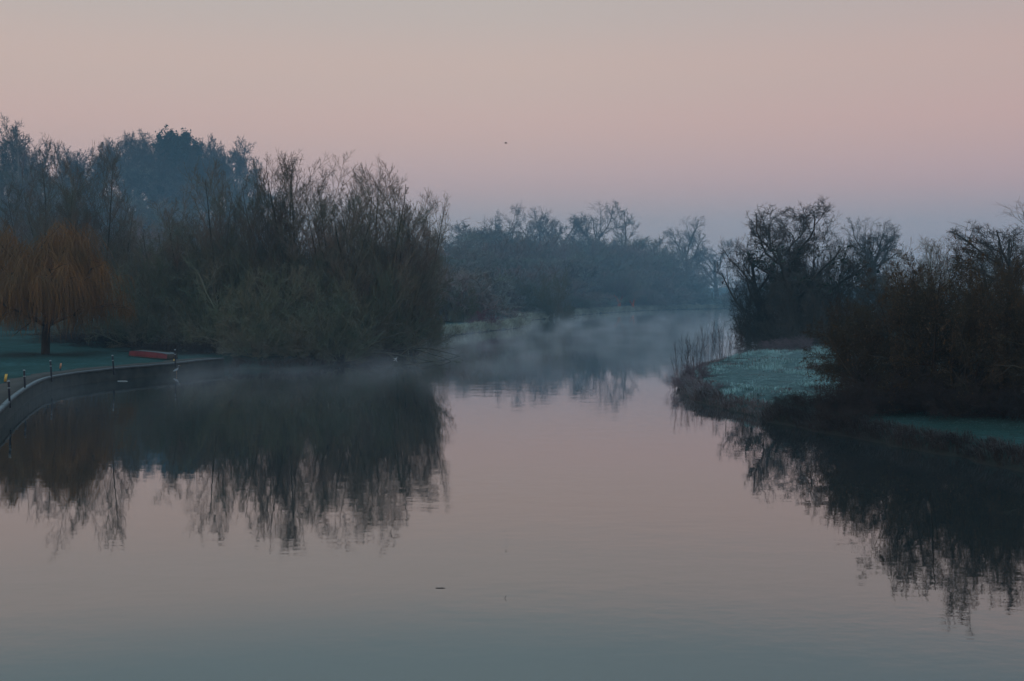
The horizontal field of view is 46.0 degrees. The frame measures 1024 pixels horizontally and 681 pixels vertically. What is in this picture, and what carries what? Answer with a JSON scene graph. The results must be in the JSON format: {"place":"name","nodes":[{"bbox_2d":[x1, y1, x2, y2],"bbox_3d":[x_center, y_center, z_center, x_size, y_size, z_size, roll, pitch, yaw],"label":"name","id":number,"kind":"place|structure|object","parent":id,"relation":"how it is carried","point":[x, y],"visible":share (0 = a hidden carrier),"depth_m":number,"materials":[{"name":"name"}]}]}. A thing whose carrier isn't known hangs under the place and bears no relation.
{"place":"outdoors","nodes":[
{"label":"outdoors","id":0,"kind":"place"},
{"bbox_2d":[0,357,215,404],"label":"path","id":1,"kind":"structure","parent":0,"point":[16,384],"depth_m":72.62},
{"bbox_2d":[0,309,1023,680],"bbox_3d":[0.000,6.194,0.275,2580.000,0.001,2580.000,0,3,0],"label":"river","id":2,"kind":"structure","parent":0,"point":[590,497],"depth_m":30.73,"materials":[{"name":"grey liquid"}]},
{"bbox_2d":[0,203,1023,472],"bbox_3d":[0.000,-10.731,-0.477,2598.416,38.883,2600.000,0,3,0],"label":"ground","id":3,"kind":"structure","parent":0,"point":[26,359],"depth_m":77.30,"materials":[{"name":"plant"}]},
{"bbox_2d":[0,120,29,215],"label":"hill tree","id":4,"kind":"object","parent":3,"relation":"on","point":[4,154],"visible":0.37,"depth_m":297.54,"materials":[{"name":"grey plant"}]},
{"bbox_2d":[0,112,34,212],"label":"hill tree","id":5,"kind":"object","parent":3,"relation":"on","point":[17,155],"visible":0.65,"depth_m":294.00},
{"bbox_2d":[0,164,35,226],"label":"hill tree","id":6,"kind":"object","parent":3,"relation":"on","point":[6,195],"visible":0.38,"depth_m":267.20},
{"bbox_2d":[0,164,69,236],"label":"hill tree","id":7,"kind":"object","parent":3,"relation":"on","point":[35,184],"visible":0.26,"depth_m":270.31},
{"bbox_2d":[0,157,73,333],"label":"riverside tree","id":8,"kind":"object","parent":3,"relation":"on","point":[44,184],"visible":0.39,"depth_m":134.80,"materials":[{"name":"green plant"}]},
{"bbox_2d":[14,136,78,215],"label":"hill tree","id":9,"kind":"object","parent":3,"relation":"on","point":[33,158],"visible":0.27,"depth_m":301.92,"materials":[{"name":"grey plant"}]},
{"bbox_2d":[2,132,114,336],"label":"riverside tree","id":10,"kind":"object","parent":3,"relation":"on","point":[73,214],"visible":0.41,"depth_m":122.19,"materials":[{"name":"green plant"}]},
{"bbox_2d":[36,141,92,203],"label":"hill tree","id":11,"kind":"object","parent":3,"relation":"on","point":[58,157],"visible":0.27,"depth_m":328.69,"materials":[{"name":"grey plant"}]},
{"bbox_2d":[0,218,138,353],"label":"weeping willow","id":12,"kind":"object","parent":3,"relation":"on","point":[56,279],"visible":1,"depth_m":94.86,"materials":[{"name":"brown plant"}]},
{"bbox_2d":[43,168,122,243],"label":"hill tree","id":13,"kind":"object","parent":3,"relation":"on","point":[79,181],"visible":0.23,"depth_m":299.23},
{"bbox_2d":[52,135,131,332],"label":"riverside tree","id":14,"kind":"object","parent":3,"relation":"on","point":[104,196],"visible":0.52,"depth_m":125.06,"materials":[{"name":"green plant"}]},
{"bbox_2d":[67,142,116,215],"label":"hill tree","id":15,"kind":"object","parent":3,"relation":"on","point":[97,167],"visible":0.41,"depth_m":336.67,"materials":[{"name":"grey plant"}]},
{"bbox_2d":[0,358,223,427],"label":"river wall","id":16,"kind":"structure","parent":3,"relation":"on","point":[21,397],"depth_m":78.48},
{"bbox_2d":[75,178,151,313],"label":"riverside tree","id":17,"kind":"object","parent":3,"relation":"on","point":[132,224],"visible":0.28,"depth_m":124.91,"materials":[{"name":"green plant"}]},
{"bbox_2d":[86,132,148,200],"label":"hill tree","id":18,"kind":"object","parent":3,"relation":"on","point":[124,141],"visible":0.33,"depth_m":398.47,"materials":[{"name":"grey plant"}]},
{"bbox_2d":[94,187,172,245],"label":"hill tree","id":19,"kind":"object","parent":3,"relation":"on","point":[141,206],"visible":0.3,"depth_m":298.98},
{"bbox_2d":[98,136,170,220],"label":"hill tree","id":20,"kind":"object","parent":3,"relation":"on","point":[144,151],"visible":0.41,"depth_m":384.47,"materials":[{"name":"grey plant"}]},
{"bbox_2d":[83,246,193,347],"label":"willow scrub","id":21,"kind":"object","parent":3,"relation":"on","point":[157,329],"visible":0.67,"depth_m":107.50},
{"bbox_2d":[114,160,162,225],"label":"hill tree","id":22,"kind":"object","parent":3,"relation":"on","point":[136,190],"visible":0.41,"depth_m":375.91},
{"bbox_2d":[96,212,189,304],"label":"hill tree","id":23,"kind":"object","parent":3,"relation":"on","point":[153,225],"visible":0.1,"depth_m":213.97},
{"bbox_2d":[115,152,189,229],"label":"hill tree","id":24,"kind":"object","parent":3,"relation":"on","point":[163,165],"visible":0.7,"depth_m":371.27,"materials":[{"name":"grey plant"}]},
{"bbox_2d":[128,349,177,358],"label":"upturned boat","id":25,"kind":"object","parent":3,"relation":"on","point":[154,354],"visible":0.98,"depth_m":91.37,"materials":[{"name":"red paint"}]},
{"bbox_2d":[102,217,205,313],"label":"riverside tree","id":26,"kind":"object","parent":3,"relation":"on","point":[127,250],"visible":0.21,"depth_m":121.13,"materials":[{"name":"brown plant"}]},
{"bbox_2d":[112,225,235,343],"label":"willow scrub","id":27,"kind":"object","parent":3,"relation":"on","point":[148,290],"visible":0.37,"depth_m":109.94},
{"bbox_2d":[141,169,209,237],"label":"hill tree","id":28,"kind":"object","parent":3,"relation":"on","point":[178,184],"visible":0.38,"depth_m":368.35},
{"bbox_2d":[146,124,206,218],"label":"hill tree","id":29,"kind":"object","parent":3,"relation":"on","point":[177,148],"visible":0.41,"depth_m":396.37,"materials":[{"name":"grey plant"}]},
{"bbox_2d":[140,195,225,247],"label":"hill tree","id":30,"kind":"object","parent":3,"relation":"on","point":[161,209],"visible":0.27,"depth_m":302.48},
{"bbox_2d":[135,182,246,339],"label":"riverside tree","id":31,"kind":"object","parent":3,"relation":"on","point":[177,241],"visible":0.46,"depth_m":116.42,"materials":[{"name":"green plant"}]},
{"bbox_2d":[166,148,219,218],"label":"hill tree","id":32,"kind":"object","parent":3,"relation":"on","point":[192,164],"visible":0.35,"depth_m":384.31,"materials":[{"name":"grey plant"}]},
{"bbox_2d":[151,239,274,350],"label":"willow scrub","id":33,"kind":"object","parent":3,"relation":"on","point":[198,318],"visible":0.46,"depth_m":103.21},
{"bbox_2d":[178,170,254,252],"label":"hill tree","id":34,"kind":"object","parent":3,"relation":"on","point":[203,197],"visible":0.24,"depth_m":359.97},
{"bbox_2d":[178,156,266,311],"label":"riverside tree","id":35,"kind":"object","parent":3,"relation":"on","point":[222,212],"visible":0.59,"depth_m":114.44,"materials":[{"name":"brown plant"}]},
{"bbox_2d":[171,216,276,330],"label":"willow scrub","id":36,"kind":"object","parent":3,"relation":"on","point":[220,260],"visible":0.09,"depth_m":112.55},
{"bbox_2d":[194,136,255,238],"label":"hill tree","id":37,"kind":"object","parent":3,"relation":"on","point":[230,161],"visible":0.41,"depth_m":399.50,"materials":[{"name":"grey plant"}]},
{"bbox_2d":[192,171,267,243],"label":"hill tree","id":38,"kind":"object","parent":3,"relation":"on","point":[240,189],"visible":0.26,"depth_m":358.36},
{"bbox_2d":[225,151,267,210],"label":"hill tree","id":39,"kind":"object","parent":3,"relation":"on","point":[244,168],"visible":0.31,"depth_m":395.82,"materials":[{"name":"grey plant"}]},
{"bbox_2d":[178,246,319,352],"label":"willow scrub","id":40,"kind":"object","parent":3,"relation":"on","point":[225,325],"visible":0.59,"depth_m":98.66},
{"bbox_2d":[199,150,299,298],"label":"riverside tree","id":41,"kind":"object","parent":3,"relation":"on","point":[237,215],"visible":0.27,"depth_m":116.82,"materials":[{"name":"brown plant"}]},
{"bbox_2d":[212,305,297,360],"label":"willow scrub","id":42,"kind":"object","parent":3,"relation":"on","point":[251,350],"visible":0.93,"depth_m":93.39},
{"bbox_2d":[202,238,326,338],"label":"willow scrub","id":43,"kind":"object","parent":3,"relation":"on","point":[239,253],"visible":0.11,"depth_m":112.36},
{"bbox_2d":[231,152,316,314],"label":"riverside tree","id":44,"kind":"object","parent":3,"relation":"on","point":[239,241],"visible":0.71,"depth_m":110.89,"materials":[{"name":"brown plant"}]},
{"bbox_2d":[222,273,338,356],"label":"willow scrub","id":45,"kind":"object","parent":3,"relation":"on","point":[248,317],"visible":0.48,"depth_m":96.53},
{"bbox_2d":[233,247,368,349],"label":"willow scrub","id":46,"kind":"object","parent":3,"relation":"on","point":[321,287],"visible":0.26,"depth_m":103.80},
{"bbox_2d":[259,309,345,359],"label":"willow scrub","id":47,"kind":"object","parent":3,"relation":"on","point":[299,349],"visible":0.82,"depth_m":93.31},
{"bbox_2d":[244,151,373,307],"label":"riverside tree","id":48,"kind":"object","parent":3,"relation":"on","point":[278,213],"visible":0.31,"depth_m":113.50,"materials":[{"name":"brown plant"}]},
{"bbox_2d":[229,339,422,368],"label":"bank grass","id":49,"kind":"structure","parent":3,"relation":"on","point":[308,362],"depth_m":92.27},
{"bbox_2d":[270,263,387,362],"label":"willow scrub","id":50,"kind":"object","parent":3,"relation":"on","point":[337,310],"visible":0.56,"depth_m":97.53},
{"bbox_2d":[264,150,399,345],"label":"riverside tree","id":51,"kind":"object","parent":3,"relation":"on","point":[316,226],"visible":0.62,"depth_m":108.24,"materials":[{"name":"brown plant"}]},
{"bbox_2d":[302,311,382,365],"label":"willow scrub","id":52,"kind":"object","parent":3,"relation":"on","point":[355,344],"visible":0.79,"depth_m":95.57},
{"bbox_2d":[316,159,398,313],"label":"riverside tree","id":53,"kind":"object","parent":3,"relation":"on","point":[351,201],"visible":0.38,"depth_m":112.40,"materials":[{"name":"brown plant"}]},
{"bbox_2d":[304,245,422,358],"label":"willow scrub","id":54,"kind":"object","parent":3,"relation":"on","point":[383,285],"visible":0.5,"depth_m":103.21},
{"bbox_2d":[307,154,439,346],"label":"riverside tree","id":55,"kind":"object","parent":3,"relation":"on","point":[395,249],"visible":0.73,"depth_m":108.92,"materials":[{"name":"brown plant"}]},
{"bbox_2d":[343,250,428,357],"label":"willow scrub","id":56,"kind":"object","parent":3,"relation":"on","point":[384,342],"visible":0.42,"depth_m":107.95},
{"bbox_2d":[354,169,448,347],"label":"riverside tree","id":57,"kind":"object","parent":3,"relation":"on","point":[423,272],"visible":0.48,"depth_m":111.09,"materials":[{"name":"brown plant"}]},
{"bbox_2d":[364,243,456,349],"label":"willow scrub","id":58,"kind":"object","parent":3,"relation":"on","point":[435,333],"visible":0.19,"depth_m":118.28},
{"bbox_2d":[378,180,452,347],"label":"riverside tree","id":59,"kind":"object","parent":3,"relation":"on","point":[435,260],"visible":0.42,"depth_m":115.66,"materials":[{"name":"brown plant"}]},
{"bbox_2d":[419,271,461,346],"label":"willow scrub","id":60,"kind":"object","parent":3,"relation":"on","point":[440,341],"visible":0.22,"depth_m":125.35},
{"bbox_2d":[446,281,484,321],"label":"waterside clump","id":61,"kind":"object","parent":3,"relation":"on","point":[474,308],"visible":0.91,"depth_m":183.27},
{"bbox_2d":[418,265,532,320],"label":"bush","id":62,"kind":"object","parent":3,"relation":"on","point":[463,275],"visible":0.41,"depth_m":185.71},
{"bbox_2d":[440,223,527,256],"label":"bare tree","id":63,"kind":"object","parent":3,"relation":"on","point":[490,234],"visible":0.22,"depth_m":316.54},
{"bbox_2d":[434,235,536,280],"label":"bare tree","id":64,"kind":"object","parent":3,"relation":"on","point":[503,250],"visible":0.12,"depth_m":283.60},
{"bbox_2d":[432,264,541,314],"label":"bare tree","id":65,"kind":"object","parent":3,"relation":"on","point":[509,294],"visible":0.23,"depth_m":229.51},
{"bbox_2d":[460,230,551,271],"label":"bare tree","id":66,"kind":"object","parent":3,"relation":"on","point":[524,247],"visible":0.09,"depth_m":295.04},
{"bbox_2d":[465,258,571,311],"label":"bare tree","id":67,"kind":"object","parent":3,"relation":"on","point":[531,279],"visible":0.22,"depth_m":252.07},
{"bbox_2d":[492,270,559,313],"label":"waterside clump","id":68,"kind":"object","parent":3,"relation":"on","point":[532,303],"visible":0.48,"depth_m":238.67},
{"bbox_2d":[494,229,586,283],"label":"bare tree","id":69,"kind":"object","parent":3,"relation":"on","point":[563,256],"visible":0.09,"depth_m":314.10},
{"bbox_2d":[518,205,563,248],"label":"bare tree","id":70,"kind":"object","parent":3,"relation":"on","point":[533,227],"visible":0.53,"depth_m":369.85,"materials":[{"name":"grey plant"}]},
{"bbox_2d":[531,263,578,318],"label":"waterside clump","id":71,"kind":"object","parent":3,"relation":"on","point":[568,313],"visible":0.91,"depth_m":234.37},
{"bbox_2d":[527,210,593,248],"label":"bare tree","id":72,"kind":"object","parent":3,"relation":"on","point":[560,232],"visible":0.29,"depth_m":375.14,"materials":[{"name":"grey plant"}]},
{"bbox_2d":[514,259,609,310],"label":"bare tree","id":73,"kind":"object","parent":3,"relation":"on","point":[573,271],"visible":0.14,"depth_m":284.65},
{"bbox_2d":[527,250,608,296],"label":"bare tree","id":74,"kind":"object","parent":3,"relation":"on","point":[577,259],"visible":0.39,"depth_m":297.35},
{"bbox_2d":[558,234,637,277],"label":"bare tree","id":75,"kind":"object","parent":3,"relation":"on","point":[593,250],"visible":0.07,"depth_m":337.96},
{"bbox_2d":[565,201,632,245],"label":"bare tree","id":76,"kind":"object","parent":3,"relation":"on","point":[585,236],"visible":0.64,"depth_m":375.31,"materials":[{"name":"grey plant"}]},
{"bbox_2d":[606,199,639,254],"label":"bare tree","id":77,"kind":"object","parent":3,"relation":"on","point":[622,230],"visible":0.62,"depth_m":378.54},
{"bbox_2d":[586,236,665,273],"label":"bare tree","id":78,"kind":"object","parent":3,"relation":"on","point":[601,250],"visible":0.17,"depth_m":342.35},
{"bbox_2d":[597,237,676,303],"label":"bare tree","id":79,"kind":"object","parent":3,"relation":"on","point":[647,253],"visible":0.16,"depth_m":346.94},
{"bbox_2d":[624,243,701,292],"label":"bare tree","id":80,"kind":"object","parent":3,"relation":"on","point":[685,265],"visible":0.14,"depth_m":351.97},
{"bbox_2d":[417,303,943,345],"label":"bank grass","id":81,"kind":"structure","parent":3,"relation":"on","point":[512,323],"depth_m":205.17,"materials":[{"name":"plant"}]},
{"bbox_2d":[661,215,715,303],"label":"bare tree","id":82,"kind":"object","parent":3,"relation":"on","point":[690,244],"visible":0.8,"depth_m":372.36,"materials":[{"name":"grey plant"}]},
{"bbox_2d":[669,260,732,303],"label":"bare tree","id":83,"kind":"object","parent":3,"relation":"on","point":[701,286],"visible":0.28,"depth_m":361.46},
{"bbox_2d":[691,238,741,303],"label":"bare tree","id":84,"kind":"object","parent":3,"relation":"on","point":[711,260],"visible":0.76,"depth_m":366.68,"materials":[{"name":"grey plant"}]},
{"bbox_2d":[676,347,776,415],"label":"bank grass","id":85,"kind":"structure","parent":3,"relation":"on","point":[695,393],"depth_m":63.43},
{"bbox_2d":[713,219,792,349],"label":"bare tree","id":86,"kind":"object","parent":3,"relation":"on","point":[744,267],"visible":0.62,"depth_m":118.48,"materials":[{"name":"brown plant"}]},
{"bbox_2d":[726,261,794,352],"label":"willow scrub","id":87,"kind":"object","parent":3,"relation":"on","point":[753,334],"visible":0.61,"depth_m":113.72,"materials":[{"name":"brown plant"}]},
{"bbox_2d":[737,222,812,330],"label":"bare tree","id":88,"kind":"object","parent":3,"relation":"on","point":[759,273],"visible":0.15,"depth_m":118.41,"materials":[{"name":"grey plant"}]},
{"bbox_2d":[753,255,828,345],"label":"willow scrub","id":89,"kind":"object","parent":3,"relation":"on","point":[777,313],"visible":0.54,"depth_m":112.10,"materials":[{"name":"brown plant"}]},
{"bbox_2d":[764,271,839,347],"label":"willow scrub","id":90,"kind":"object","parent":3,"relation":"on","point":[788,329],"visible":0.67,"depth_m":109.13,"materials":[{"name":"brown plant"}]},
{"bbox_2d":[743,193,890,324],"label":"twisted oak","id":91,"kind":"object","parent":3,"relation":"on","point":[854,270],"visible":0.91,"depth_m":112.36,"materials":[{"name":"brown plant"}]},
{"bbox_2d":[775,211,871,312],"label":"bare tree","id":92,"kind":"object","parent":3,"relation":"on","point":[825,271],"visible":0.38,"depth_m":116.78,"materials":[{"name":"grey plant"}]},
{"bbox_2d":[778,383,868,419],"bbox_3d":[14.177,2.787,53.766,4.476,1.762,4.091,-1,3,-21],"label":"bramble clump","id":93,"kind":"object","parent":3,"relation":"on","point":[794,397],"visible":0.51,"depth_m":53.83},
{"bbox_2d":[791,245,859,343],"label":"willow scrub","id":94,"kind":"object","parent":3,"relation":"on","point":[811,286],"visible":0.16,"depth_m":114.61,"materials":[{"name":"brown plant"}]},
{"bbox_2d":[810,265,887,342],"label":"willow scrub","id":95,"kind":"object","parent":3,"relation":"on","point":[839,293],"visible":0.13,"depth_m":111.95,"materials":[{"name":"brown plant"}]},
{"bbox_2d":[694,344,1021,402],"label":"frosted grass","id":96,"kind":"structure","parent":3,"relation":"on","point":[768,363],"depth_m":78.71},
{"bbox_2d":[807,365,912,419],"bbox_3d":[15.013,2.529,52.370,4.739,2.790,4.331,2,3,39],"label":"bramble clump","id":97,"kind":"object","parent":3,"relation":"on","point":[831,396],"visible":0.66,"depth_m":51.94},
{"bbox_2d":[827,265,901,328],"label":"willow scrub","id":98,"kind":"object","parent":3,"relation":"on","point":[872,297],"visible":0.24,"depth_m":148.60,"materials":[{"name":"brown plant"}]},
{"bbox_2d":[818,284,910,395],"bbox_3d":[17.129,0.634,58.163,4.522,7.145,3.924,0,3,-6],"label":"thorn tree","id":99,"kind":"object","parent":3,"relation":"on","point":[837,308],"visible":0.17,"depth_m":58.17,"materials":[{"name":"orange plant"}]},
{"bbox_2d":[835,216,903,318],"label":"bare tree","id":100,"kind":"object","parent":3,"relation":"on","point":[882,250],"visible":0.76,"depth_m":198.08,"materials":[{"name":"grey plant"}]},
{"bbox_2d":[796,261,957,414],"bbox_3d":[16.716,0.173,55.194,7.536,7.728,6.900,-2,3,-42],"label":"thorn tree","id":101,"kind":"object","parent":3,"relation":"on","point":[830,369],"visible":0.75,"depth_m":55.17,"materials":[{"name":"orange plant"}]},
{"bbox_2d":[817,265,957,400],"bbox_3d":[17.643,0.148,57.105,6.121,7.520,6.685,0,3,2],"label":"thorn tree","id":102,"kind":"object","parent":3,"relation":"on","point":[838,338],"visible":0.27,"depth_m":56.60,"materials":[{"name":"orange plant"}]},
{"bbox_2d":[756,397,1023,466],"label":"bank grass","id":103,"kind":"structure","parent":3,"relation":"on","point":[993,446],"depth_m":46.47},
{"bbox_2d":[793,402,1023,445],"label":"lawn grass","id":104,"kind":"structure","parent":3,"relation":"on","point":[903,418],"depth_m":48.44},
{"bbox_2d":[881,236,950,310],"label":"bare tree","id":105,"kind":"object","parent":3,"relation":"on","point":[926,252],"visible":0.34,"depth_m":117.36,"materials":[{"name":"brown plant"}]},
{"bbox_2d":[844,228,1019,415],"bbox_3d":[18.695,-0.006,52.736,6.377,10.034,7.349,-2,3,-33],"label":"thorn tree","id":106,"kind":"object","parent":3,"relation":"on","point":[933,323],"visible":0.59,"depth_m":52.24,"materials":[{"name":"orange plant"}]},
{"bbox_2d":[879,225,1023,415],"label":"thorn tree","id":107,"kind":"object","parent":3,"relation":"on","point":[982,335],"visible":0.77,"depth_m":50.37,"materials":[{"name":"orange plant"}]},
{"bbox_2d":[902,237,1023,383],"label":"thorn tree","id":108,"kind":"object","parent":3,"relation":"on","point":[923,265],"visible":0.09,"depth_m":56.60,"materials":[{"name":"orange plant"}]},
{"bbox_2d":[926,242,1023,416],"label":"thorn tree","id":109,"kind":"object","parent":3,"relation":"on","point":[1007,284],"visible":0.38,"depth_m":50.58,"materials":[{"name":"orange plant"}]},
{"bbox_2d":[943,197,1023,316],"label":"bare tree","id":110,"kind":"object","parent":3,"relation":"on","point":[992,249],"visible":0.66,"depth_m":78.08,"materials":[{"name":"brown plant"}]},
{"bbox_2d":[971,249,1023,415],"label":"thorn tree","id":111,"kind":"object","parent":3,"relation":"on","point":[1012,321],"visible":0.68,"depth_m":50.10,"materials":[{"name":"orange plant"}]},
{"bbox_2d":[0,0,1023,288],"label":"sky","id":112,"kind":"structure","parent":0,"point":[910,112],"materials":[{"name":"pink"}]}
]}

